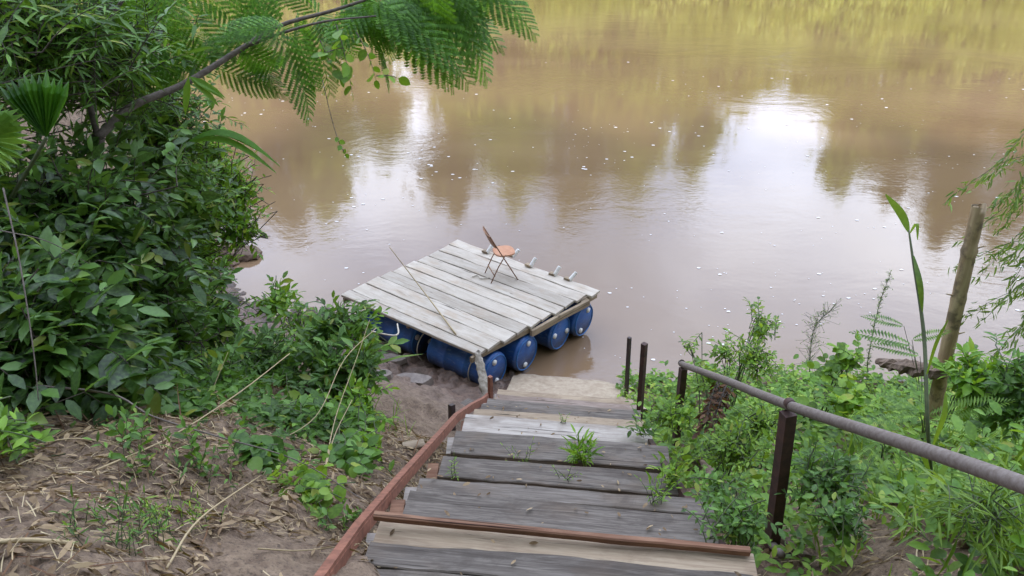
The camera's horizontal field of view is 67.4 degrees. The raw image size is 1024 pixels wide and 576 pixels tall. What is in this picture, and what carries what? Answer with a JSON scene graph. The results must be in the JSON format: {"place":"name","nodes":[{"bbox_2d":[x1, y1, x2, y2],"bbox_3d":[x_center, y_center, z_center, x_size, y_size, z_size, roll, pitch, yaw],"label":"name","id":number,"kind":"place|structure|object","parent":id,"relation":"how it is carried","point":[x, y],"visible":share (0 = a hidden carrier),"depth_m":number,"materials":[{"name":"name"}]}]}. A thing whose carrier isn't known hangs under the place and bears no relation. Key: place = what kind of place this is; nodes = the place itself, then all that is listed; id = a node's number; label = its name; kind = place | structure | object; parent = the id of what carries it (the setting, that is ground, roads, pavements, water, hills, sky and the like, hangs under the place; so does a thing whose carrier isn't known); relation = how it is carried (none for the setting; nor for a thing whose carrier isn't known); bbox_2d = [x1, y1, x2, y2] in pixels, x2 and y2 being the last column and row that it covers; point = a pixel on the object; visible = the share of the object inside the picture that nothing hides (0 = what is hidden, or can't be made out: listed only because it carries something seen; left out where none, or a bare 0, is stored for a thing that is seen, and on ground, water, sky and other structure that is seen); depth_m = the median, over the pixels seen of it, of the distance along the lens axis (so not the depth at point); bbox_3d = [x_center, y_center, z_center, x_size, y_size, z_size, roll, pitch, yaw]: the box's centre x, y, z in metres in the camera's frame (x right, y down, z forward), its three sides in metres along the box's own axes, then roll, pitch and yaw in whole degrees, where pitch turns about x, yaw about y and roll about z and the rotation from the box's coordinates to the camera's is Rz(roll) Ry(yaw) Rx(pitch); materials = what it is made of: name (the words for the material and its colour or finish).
{"place":"outdoors","nodes":[
{"label":"outdoors","id":0,"kind":"place"},
{"bbox_2d":[0,94,1023,575],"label":"riverbank","id":1,"kind":"structure","parent":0,"point":[426,410],"depth_m":3.39,"materials":[{"name":"soil"}]},
{"bbox_2d":[0,104,32,174],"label":"fan palm","id":2,"kind":"object","parent":1,"relation":"on","point":[10,139],"visible":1,"depth_m":3.57,"materials":[{"name":"green plant"}]},
{"bbox_2d":[0,396,65,463],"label":"shrub","id":3,"kind":"object","parent":1,"relation":"on","point":[20,441],"visible":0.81,"depth_m":3.14,"materials":[{"name":"green plant"}]},
{"bbox_2d":[0,69,68,202],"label":"fan palm","id":4,"kind":"object","parent":1,"relation":"on","point":[39,104],"visible":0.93,"depth_m":3.89,"materials":[{"name":"green plant"}]},
{"bbox_2d":[0,537,78,544],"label":"dead stem","id":5,"kind":"object","parent":1,"relation":"on","point":[33,540],"visible":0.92,"depth_m":2.35,"materials":[{"name":"plant"}]},
{"bbox_2d":[0,226,204,434],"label":"shrub","id":6,"kind":"object","parent":1,"relation":"on","point":[75,333],"visible":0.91,"depth_m":3.76,"materials":[{"name":"green plant"}]},
{"bbox_2d":[2,188,38,399],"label":"dead stem","id":7,"kind":"object","parent":6,"relation":"on","point":[3,189],"visible":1,"depth_m":3.43,"materials":[{"name":"grey plant"}]},
{"bbox_2d":[0,230,88,263],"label":"dead stem","id":8,"kind":"object","parent":6,"relation":"on","point":[40,239],"visible":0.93,"depth_m":3.73,"materials":[{"name":"brown plant"}]},
{"bbox_2d":[9,370,207,427],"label":"shrub","id":9,"kind":"object","parent":1,"relation":"on","point":[166,406],"visible":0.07,"depth_m":3.97,"materials":[{"name":"green plant"}]},
{"bbox_2d":[0,0,219,169],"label":"shrub","id":10,"kind":"object","parent":1,"relation":"on","point":[58,40],"visible":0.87,"depth_m":4.60,"materials":[{"name":"green plant"}]},
{"bbox_2d":[49,476,185,555],"bbox_3d":[-1.301,0.787,2.609,0.350,0.394,0.376,0,30,0],"label":"herb patch","id":11,"kind":"object","parent":1,"relation":"on","point":[121,509],"visible":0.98,"depth_m":2.61,"materials":[{"name":"green plant"}]},
{"bbox_2d":[12,0,226,119],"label":"shrub","id":12,"kind":"object","parent":1,"relation":"on","point":[156,17],"visible":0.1,"depth_m":6.51,"materials":[{"name":"green plant"}]},
{"bbox_2d":[0,101,239,335],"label":"shrub","id":13,"kind":"object","parent":1,"relation":"on","point":[102,211],"visible":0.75,"depth_m":4.59,"materials":[{"name":"green plant"}]},
{"bbox_2d":[33,438,231,448],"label":"dead stem","id":14,"kind":"object","parent":1,"relation":"on","point":[112,443],"visible":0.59,"depth_m":3.40,"materials":[{"name":"plant"}]},
{"bbox_2d":[83,402,247,492],"bbox_3d":[-1.516,0.694,3.438,0.630,0.482,0.524,0,30,0],"label":"herb patch","id":15,"kind":"object","parent":1,"relation":"on","point":[122,426],"visible":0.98,"depth_m":3.41,"materials":[{"name":"green plant"}]},
{"bbox_2d":[84,28,248,251],"bbox_3d":[-2.940,-0.677,6.950,1.264,3.287,2.001,-13,32,-21],"label":"shrub","id":16,"kind":"object","parent":1,"relation":"on","point":[199,207],"visible":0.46,"depth_m":6.32,"materials":[{"name":"green plant"}]},
{"bbox_2d":[126,477,226,534],"bbox_3d":[-1.274,0.853,2.897,0.297,0.308,0.327,11,32,18],"label":"herb patch","id":17,"kind":"object","parent":1,"relation":"on","point":[169,508],"visible":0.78,"depth_m":2.92,"materials":[{"name":"green plant"}]},
{"bbox_2d":[114,260,268,376],"bbox_3d":[-2.514,0.415,5.752,1.110,1.500,1.741,0,30,0],"label":"shrub","id":18,"kind":"object","parent":1,"relation":"on","point":[199,329],"visible":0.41,"depth_m":5.56,"materials":[{"name":"green plant"}]},
{"bbox_2d":[96,353,289,470],"bbox_3d":[-1.505,0.542,3.753,0.097,0.478,1.503,6,31,10],"label":"dead stem","id":19,"kind":"object","parent":1,"relation":"on","point":[106,465],"visible":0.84,"depth_m":3.76,"materials":[{"name":"plant"}]},
{"bbox_2d":[35,385,363,499],"bbox_3d":[-1.427,0.681,3.574,1.554,0.433,0.118,5,30,9],"label":"dead stem","id":20,"kind":"object","parent":1,"relation":"on","point":[103,392],"visible":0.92,"depth_m":3.54,"materials":[{"name":"brown plant"}]},
{"bbox_2d":[165,476,259,568],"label":"dead stem","id":21,"kind":"object","parent":1,"relation":"on","point":[186,534],"visible":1,"depth_m":2.84,"materials":[{"name":"plant"}]},
{"bbox_2d":[153,329,273,419],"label":"shrub","id":22,"kind":"object","parent":1,"relation":"on","point":[218,361],"visible":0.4,"depth_m":4.95,"materials":[{"name":"green plant"}]},
{"bbox_2d":[0,365,446,575],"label":"leaf litter","id":23,"kind":"object","parent":1,"relation":"on","point":[13,473],"visible":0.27,"depth_m":3.17,"materials":[{"name":"brown plant"}]},
{"bbox_2d":[176,121,277,293],"bbox_3d":[-3.151,-0.264,7.690,1.536,2.749,2.019,0,30,0],"label":"shrub","id":24,"kind":"object","parent":1,"relation":"on","point":[247,229],"visible":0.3,"depth_m":7.67,"materials":[{"name":"green plant"}]},
{"bbox_2d":[144,326,322,440],"bbox_3d":[-2.659,0.634,6.544,2.973,2.831,4.320,0,30,0],"label":"ground cover","id":25,"kind":"object","parent":1,"relation":"on","point":[234,389],"visible":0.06,"depth_m":4.54,"materials":[{"name":"green plant"}]},
{"bbox_2d":[191,300,321,397],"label":"shrub","id":26,"kind":"object","parent":1,"relation":"on","point":[254,364],"visible":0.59,"depth_m":5.88,"materials":[{"name":"green plant"}]},
{"bbox_2d":[229,431,300,480],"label":"seedling","id":27,"kind":"object","parent":1,"relation":"on","point":[258,459],"visible":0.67,"depth_m":3.79,"materials":[{"name":"green plant"}]},
{"bbox_2d":[241,271,313,337],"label":"seedling","id":28,"kind":"object","parent":1,"relation":"on","point":[275,296],"visible":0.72,"depth_m":7.27,"materials":[{"name":"green plant"}]},
{"bbox_2d":[239,393,343,447],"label":"shrub","id":29,"kind":"object","parent":1,"relation":"on","point":[272,404],"visible":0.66,"depth_m":4.63,"materials":[{"name":"green plant"}]},
{"bbox_2d":[267,443,333,492],"bbox_3d":[-1.009,0.881,3.708,0.346,0.312,0.259,-14,33,-22],"label":"herb patch","id":30,"kind":"object","parent":1,"relation":"on","point":[301,470],"visible":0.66,"depth_m":3.68,"materials":[{"name":"green plant"}]},
{"bbox_2d":[258,543,358,550],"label":"dead stem","id":31,"kind":"object","parent":1,"relation":"on","point":[295,550],"visible":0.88,"depth_m":2.98,"materials":[{"name":"plant"}]},
{"bbox_2d":[86,0,539,182],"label":"leaning tree","id":32,"kind":"object","parent":1,"relation":"on","point":[402,25],"visible":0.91,"depth_m":5.46,"materials":[{"name":"green plant"}]},
{"bbox_2d":[183,76,278,172],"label":"strap leaf plant","id":33,"kind":"object","parent":32,"relation":"attached to","point":[205,88],"visible":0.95,"depth_m":5.25,"materials":[{"name":"green plant"}]},
{"bbox_2d":[310,24,409,158],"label":"climbing vine","id":34,"kind":"object","parent":32,"relation":"hanging from","point":[344,76],"visible":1,"depth_m":5.16,"materials":[{"name":"green plant"}]},
{"bbox_2d":[271,473,354,522],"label":"seedling","id":35,"kind":"object","parent":1,"relation":"on","point":[313,485],"visible":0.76,"depth_m":3.56,"materials":[{"name":"green plant"}]},
{"bbox_2d":[258,290,391,365],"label":"shrub","id":36,"kind":"object","parent":1,"relation":"on","point":[355,329],"visible":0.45,"depth_m":6.84,"materials":[{"name":"green plant"}]},
{"bbox_2d":[274,390,382,480],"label":"shrub","id":37,"kind":"object","parent":1,"relation":"on","point":[351,455],"visible":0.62,"depth_m":4.43,"materials":[{"name":"green plant"}]},
{"bbox_2d":[281,328,375,438],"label":"dead stem","id":38,"kind":"object","parent":1,"relation":"on","point":[332,383],"visible":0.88,"depth_m":4.98,"materials":[{"name":"plant"}]},
{"bbox_2d":[313,494,361,529],"bbox_3d":[-0.814,1.031,3.539,0.197,0.212,0.249,21,36,32],"label":"herb patch","id":39,"kind":"object","parent":1,"relation":"on","point":[344,519],"visible":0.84,"depth_m":3.50,"materials":[{"name":"green plant"}]},
{"bbox_2d":[280,297,409,401],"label":"shrub","id":40,"kind":"object","parent":1,"relation":"on","point":[336,336],"visible":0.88,"depth_m":6.19,"materials":[{"name":"green plant"}]},
{"bbox_2d":[325,320,369,464],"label":"dead stem","id":41,"kind":"object","parent":1,"relation":"on","point":[343,394],"visible":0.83,"depth_m":4.93,"materials":[{"name":"plant"}]},
{"bbox_2d":[284,322,419,402],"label":"grass clump","id":42,"kind":"object","parent":1,"relation":"on","point":[313,350],"visible":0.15,"depth_m":6.26,"materials":[{"name":"green plant"}]},
{"bbox_2d":[316,367,400,474],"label":"shrub","id":43,"kind":"object","parent":1,"relation":"on","point":[356,396],"visible":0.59,"depth_m":5.34,"materials":[{"name":"green plant"}]},
{"bbox_2d":[376,369,393,379],"bbox_3d":[-1.409,0.943,8.367,0.237,0.062,0.163,0,30,0],"label":"flat stone","id":44,"kind":"object","parent":1,"relation":"on","point":[389,375],"visible":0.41,"depth_m":8.34,"materials":[{"name":"grey stone"}]},
{"bbox_2d":[382,353,407,364],"bbox_3d":[-1.507,0.901,9.714,0.381,0.076,0.222,0,30,0],"label":"flat stone","id":45,"kind":"object","parent":1,"relation":"on","point":[401,361],"visible":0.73,"depth_m":9.69,"materials":[{"name":"grey stone"}]},
{"bbox_2d":[374,393,415,436],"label":"grass clump","id":46,"kind":"object","parent":1,"relation":"on","point":[393,415],"visible":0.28,"depth_m":6.20,"materials":[{"name":"plant"}]},
{"bbox_2d":[402,439,424,450],"bbox_3d":[-0.713,1.159,5.591,0.155,0.070,0.094,-9,31,-15],"label":"wood block","id":47,"kind":"object","parent":1,"relation":"on","point":[420,444],"depth_m":5.57,"materials":[{"name":"beige wood"}]},
{"bbox_2d":[397,372,433,385],"bbox_3d":[-1.152,1.081,8.970,0.483,0.094,0.249,0,30,0],"label":"flat stone","id":48,"kind":"object","parent":1,"relation":"on","point":[420,379],"visible":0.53,"depth_m":8.96,"materials":[{"name":"grey stone"}]},
{"bbox_2d":[448,403,455,430],"bbox_3d":[-0.575,1.257,7.354,0.070,0.310,0.147,0,30,0],"label":"stub post","id":49,"kind":"object","parent":1,"relation":"on","point":[451,409],"visible":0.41,"depth_m":7.32,"materials":[{"name":"metal"}]},
{"bbox_2d":[487,375,492,398],"bbox_3d":[-0.244,1.200,8.693,0.042,0.491,0.042,27,39,38],"label":"peg","id":50,"kind":"object","parent":1,"relation":"on","point":[490,384],"visible":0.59,"depth_m":8.62,"materials":[{"name":"red metal"}]},
{"bbox_2d":[474,350,487,396],"bbox_3d":[-0.346,1.020,8.864,0.128,0.410,0.509,-9,31,-15],"label":"cloth","id":51,"kind":"object","parent":50,"relation":"attached to","point":[482,375],"visible":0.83,"depth_m":8.87,"materials":[{"name":"white fabric"}]},
{"bbox_2d":[314,374,757,575],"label":"wooden staircase","id":52,"kind":"structure","parent":1,"relation":"on","point":[421,550],"depth_m":4.12,"materials":[{"name":"weathered wood"},{"name":"red steel"},{"name":"dark steel"}]},
{"bbox_2d":[446,450,459,478],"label":"weed","id":53,"kind":"object","parent":52,"relation":"on","point":[451,466],"visible":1,"depth_m":4.87,"materials":[{"name":"green plant"}]},
{"bbox_2d":[501,437,534,461],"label":"weed","id":54,"kind":"object","parent":52,"relation":"on","point":[530,448],"visible":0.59,"depth_m":5.49,"materials":[{"name":"green plant"}]},
{"bbox_2d":[373,511,750,556],"bbox_3d":[0.199,1.046,3.279,1.604,0.035,0.036,4,30,4],"label":"batten","id":55,"kind":"object","parent":52,"relation":"on","point":[615,539],"visible":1,"depth_m":3.27,"materials":[{"name":"wood"}]},
{"bbox_2d":[550,455,580,481],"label":"weed","id":56,"kind":"object","parent":52,"relation":"on","point":[567,478],"visible":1,"depth_m":4.86,"materials":[{"name":"green plant"}]},
{"bbox_2d":[390,396,741,575],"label":"leaf litter","id":57,"kind":"object","parent":52,"relation":"on","point":[536,542],"visible":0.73,"depth_m":3.94,"materials":[{"name":"brown plant"}]},
{"bbox_2d":[560,423,604,465],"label":"weed","id":58,"kind":"object","parent":52,"relation":"on","point":[579,456],"visible":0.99,"depth_m":5.54,"materials":[{"name":"green plant"}]},
{"bbox_2d":[617,406,661,437],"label":"weed","id":59,"kind":"object","parent":52,"relation":"on","point":[646,425],"visible":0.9,"depth_m":6.34,"materials":[{"name":"green plant"}]},
{"bbox_2d":[633,470,681,504],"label":"weed","id":60,"kind":"object","parent":52,"relation":"on","point":[657,493],"visible":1,"depth_m":4.12,"materials":[{"name":"green plant"}]},
{"bbox_2d":[647,438,706,488],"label":"weed","id":61,"kind":"object","parent":52,"relation":"on","point":[671,476],"visible":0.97,"depth_m":4.80,"materials":[{"name":"green plant"}]},
{"bbox_2d":[624,336,631,395],"bbox_3d":[1.335,0.990,8.885,0.058,1.002,0.058,27,39,38],"label":"steel post","id":62,"kind":"object","parent":1,"relation":"on","point":[628,358],"visible":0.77,"depth_m":8.81,"materials":[{"name":"brown metal"}]},
{"bbox_2d":[636,342,647,420],"bbox_3d":[1.345,1.018,7.978,0.072,1.062,0.072,-27,39,-38],"label":"steel post","id":63,"kind":"object","parent":1,"relation":"on","point":[642,369],"visible":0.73,"depth_m":7.89,"materials":[{"name":"brown metal"}]},
{"bbox_2d":[646,391,699,440],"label":"shrub","id":64,"kind":"object","parent":1,"relation":"on","point":[672,418],"visible":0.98,"depth_m":5.84,"materials":[{"name":"green plant"}]},
{"bbox_2d":[678,332,758,420],"bbox_3d":[1.576,0.912,6.451,0.520,1.066,1.024,-10,31,-16],"label":"sapling","id":65,"kind":"object","parent":1,"relation":"on","point":[698,361],"visible":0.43,"depth_m":6.14,"materials":[{"name":"green plant"}]},
{"bbox_2d":[683,400,779,484],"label":"shrub","id":66,"kind":"object","parent":1,"relation":"on","point":[731,447],"visible":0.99,"depth_m":4.63,"materials":[{"name":"green plant"}]},
{"bbox_2d":[681,469,788,558],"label":"shrub","id":67,"kind":"object","parent":1,"relation":"on","point":[740,519],"visible":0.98,"depth_m":3.46,"materials":[{"name":"green plant"}]},
{"bbox_2d":[702,297,784,411],"bbox_3d":[2.145,0.933,6.887,0.768,1.591,0.729,-27,39,-38],"label":"sapling","id":68,"kind":"object","parent":1,"relation":"on","point":[761,327],"visible":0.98,"depth_m":6.61,"materials":[{"name":"green plant"}]},
{"bbox_2d":[695,455,811,558],"bbox_3d":[1.446,1.350,5.072,0.169,1.162,2.060,0,30,0],"label":"timber pole","id":69,"kind":"object","parent":1,"relation":"on","point":[709,469],"visible":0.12,"depth_m":4.15,"materials":[{"name":"brown wood"}]},
{"bbox_2d":[758,530,785,558],"bbox_3d":[1.380,1.355,4.302,0.059,0.445,0.727,1,30,1],"label":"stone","id":70,"kind":"object","parent":1,"relation":"on","point":[780,554],"visible":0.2,"depth_m":3.90,"materials":[{"name":"grey stone"}]},
{"bbox_2d":[796,513,836,566],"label":"grass clump","id":71,"kind":"object","parent":1,"relation":"on","point":[816,539],"visible":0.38,"depth_m":3.93,"materials":[{"name":"green plant"}]},
{"bbox_2d":[794,298,842,373],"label":"seed stalk","id":72,"kind":"object","parent":1,"relation":"on","point":[815,324],"visible":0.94,"depth_m":6.11,"materials":[{"name":"green plant"}]},
{"bbox_2d":[615,362,1023,575],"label":"ground cover","id":73,"kind":"object","parent":1,"relation":"on","point":[962,558],"visible":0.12,"depth_m":5.71,"materials":[{"name":"green plant"}]},
{"bbox_2d":[875,358,946,379],"bbox_3d":[3.383,0.658,6.467,0.231,0.397,0.709,-11,32,-18],"label":"driftwood","id":74,"kind":"object","parent":73,"relation":"on","point":[906,366],"visible":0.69,"depth_m":6.43,"materials":[{"name":"wood"}]},
{"bbox_2d":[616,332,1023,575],"bbox_3d":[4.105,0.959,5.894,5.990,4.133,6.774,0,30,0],"label":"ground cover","id":75,"kind":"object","parent":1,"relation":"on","point":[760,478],"visible":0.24,"depth_m":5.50,"materials":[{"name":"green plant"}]},
{"bbox_2d":[770,432,883,558],"bbox_3d":[1.563,1.167,3.984,0.534,1.153,1.261,3,30,5],"label":"shrub","id":76,"kind":"object","parent":1,"relation":"on","point":[832,479],"visible":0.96,"depth_m":3.69,"materials":[{"name":"green plant"}]},
{"bbox_2d":[796,331,875,428],"bbox_3d":[2.433,0.937,5.923,0.527,1.309,1.174,11,32,18],"label":"sapling","id":77,"kind":"object","parent":1,"relation":"on","point":[843,400],"visible":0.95,"depth_m":5.55,"materials":[{"name":"green plant"}]},
{"bbox_2d":[656,368,1020,575],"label":"grass","id":78,"kind":"structure","parent":1,"relation":"on","point":[902,500],"depth_m":4.62,"materials":[{"name":"green plant"}]},
{"bbox_2d":[658,429,1023,575],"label":"leaf litter","id":79,"kind":"object","parent":1,"relation":"on","point":[872,522],"visible":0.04,"depth_m":3.79,"materials":[{"name":"brown plant"}]},
{"bbox_2d":[672,359,1023,551],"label":"handrail","id":80,"kind":"object","parent":1,"relation":"on","point":[986,471],"visible":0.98,"depth_m":3.61,"materials":[{"name":"metal"}]},
{"bbox_2d":[692,379,736,438],"bbox_3d":[1.346,0.796,5.085,0.195,0.173,0.580,15,33,25],"label":"dry brush","id":81,"kind":"object","parent":80,"relation":"hanging from","point":[718,396],"visible":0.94,"depth_m":5.06,"materials":[{"name":"brown plant"}]},
{"bbox_2d":[845,417,884,468],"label":"fern","id":82,"kind":"object","parent":1,"relation":"on","point":[875,447],"visible":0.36,"depth_m":4.21,"materials":[{"name":"green plant"}]},
{"bbox_2d":[863,270,893,371],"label":"seed stalk","id":83,"kind":"object","parent":1,"relation":"on","point":[869,355],"visible":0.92,"depth_m":5.95,"materials":[{"name":"green plant"}]},
{"bbox_2d":[858,444,928,504],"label":"grass clump","id":84,"kind":"object","parent":1,"relation":"on","point":[887,473],"visible":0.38,"depth_m":4.57,"materials":[{"name":"green plant"}]},
{"bbox_2d":[849,314,951,402],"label":"fern","id":85,"kind":"object","parent":1,"relation":"on","point":[893,344],"visible":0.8,"depth_m":5.37,"materials":[{"name":"green plant"}]},
{"bbox_2d":[885,194,947,484],"bbox_3d":[1.945,0.399,3.706,0.396,1.439,0.941,0,30,0],"label":"reed","id":86,"kind":"object","parent":1,"relation":"on","point":[900,212],"visible":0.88,"depth_m":3.63,"materials":[{"name":"green plant"}]},
{"bbox_2d":[866,375,1015,439],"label":"fern","id":87,"kind":"object","parent":1,"relation":"on","point":[935,410],"visible":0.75,"depth_m":4.52,"materials":[{"name":"green plant"}]},
{"bbox_2d":[870,441,1023,575],"bbox_3d":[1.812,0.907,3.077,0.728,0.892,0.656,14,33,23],"label":"grass clump","id":88,"kind":"object","parent":1,"relation":"on","point":[992,499],"visible":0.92,"depth_m":2.95,"materials":[{"name":"green plant"}]},
{"bbox_2d":[921,203,986,429],"bbox_3d":[3.557,0.379,6.215,0.177,2.225,0.316,-24,38,-35],"label":"bamboo pole","id":89,"kind":"object","parent":1,"relation":"on","point":[969,251],"visible":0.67,"depth_m":6.02,"materials":[{"name":"brown wood"}]},
{"bbox_2d":[890,442,1021,538],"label":"grass clump","id":90,"kind":"object","parent":1,"relation":"on","point":[944,468],"visible":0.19,"depth_m":3.71,"materials":[{"name":"green plant"}]},
{"bbox_2d":[931,336,1014,429],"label":"shrub","id":91,"kind":"object","parent":1,"relation":"on","point":[968,374],"visible":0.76,"depth_m":4.89,"materials":[{"name":"green plant"}]},
{"bbox_2d":[943,129,1023,370],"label":"bamboo","id":92,"kind":"object","parent":1,"relation":"on","point":[1013,208],"visible":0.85,"depth_m":5.97,"materials":[{"name":"green plant"}]},
{"bbox_2d":[961,331,1023,450],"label":"shrub","id":93,"kind":"object","parent":1,"relation":"on","point":[1008,385],"visible":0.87,"depth_m":4.64,"materials":[{"name":"green plant"}]},
{"bbox_2d":[974,428,1023,474],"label":"grass clump","id":94,"kind":"object","parent":1,"relation":"on","point":[1020,461],"visible":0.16,"depth_m":5.00,"materials":[{"name":"green plant"}]},
{"bbox_2d":[74,0,1023,387],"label":"river","id":95,"kind":"structure","parent":0,"point":[926,96],"depth_m":15.93,"materials":[{"name":"liquid"}]},
{"bbox_2d":[219,244,261,261],"bbox_3d":[-4.503,-0.565,12.465,0.842,0.300,0.519,0,30,0],"label":"driftwood","id":96,"kind":"object","parent":95,"relation":"in","point":[247,256],"visible":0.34,"depth_m":12.33,"materials":[{"name":"wood"}]},
{"bbox_2d":[341,239,599,383],"bbox_3d":[-0.530,0.269,10.400,2.559,0.787,2.394,23,37,34],"label":"raft","id":97,"kind":"object","parent":95,"relation":"on","point":[504,319],"visible":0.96,"depth_m":10.03,"materials":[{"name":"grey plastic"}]},
{"bbox_2d":[389,247,456,334],"bbox_3d":[-1.099,-0.005,9.795,0.149,0.572,1.562,-21,36,-31],"label":"fishing rod","id":98,"kind":"object","parent":97,"relation":"on","point":[427,296],"visible":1,"depth_m":9.95,"materials":[{"name":"wood"}]},
{"bbox_2d":[483,226,517,283],"bbox_3d":[-0.168,-0.469,10.461,0.432,0.719,0.355,-9,31,-15],"label":"folding chair","id":99,"kind":"object","parent":97,"relation":"on","point":[503,251],"visible":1,"depth_m":10.40,"materials":[{"name":"metal"}]},
{"bbox_2d":[203,62,1021,359],"bbox_3d":[2.374,-3.440,17.547,23.734,0.001,17.538,0,30,0],"label":"foam","id":100,"kind":"object","parent":95,"relation":"on","point":[664,213],"visible":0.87,"depth_m":14.24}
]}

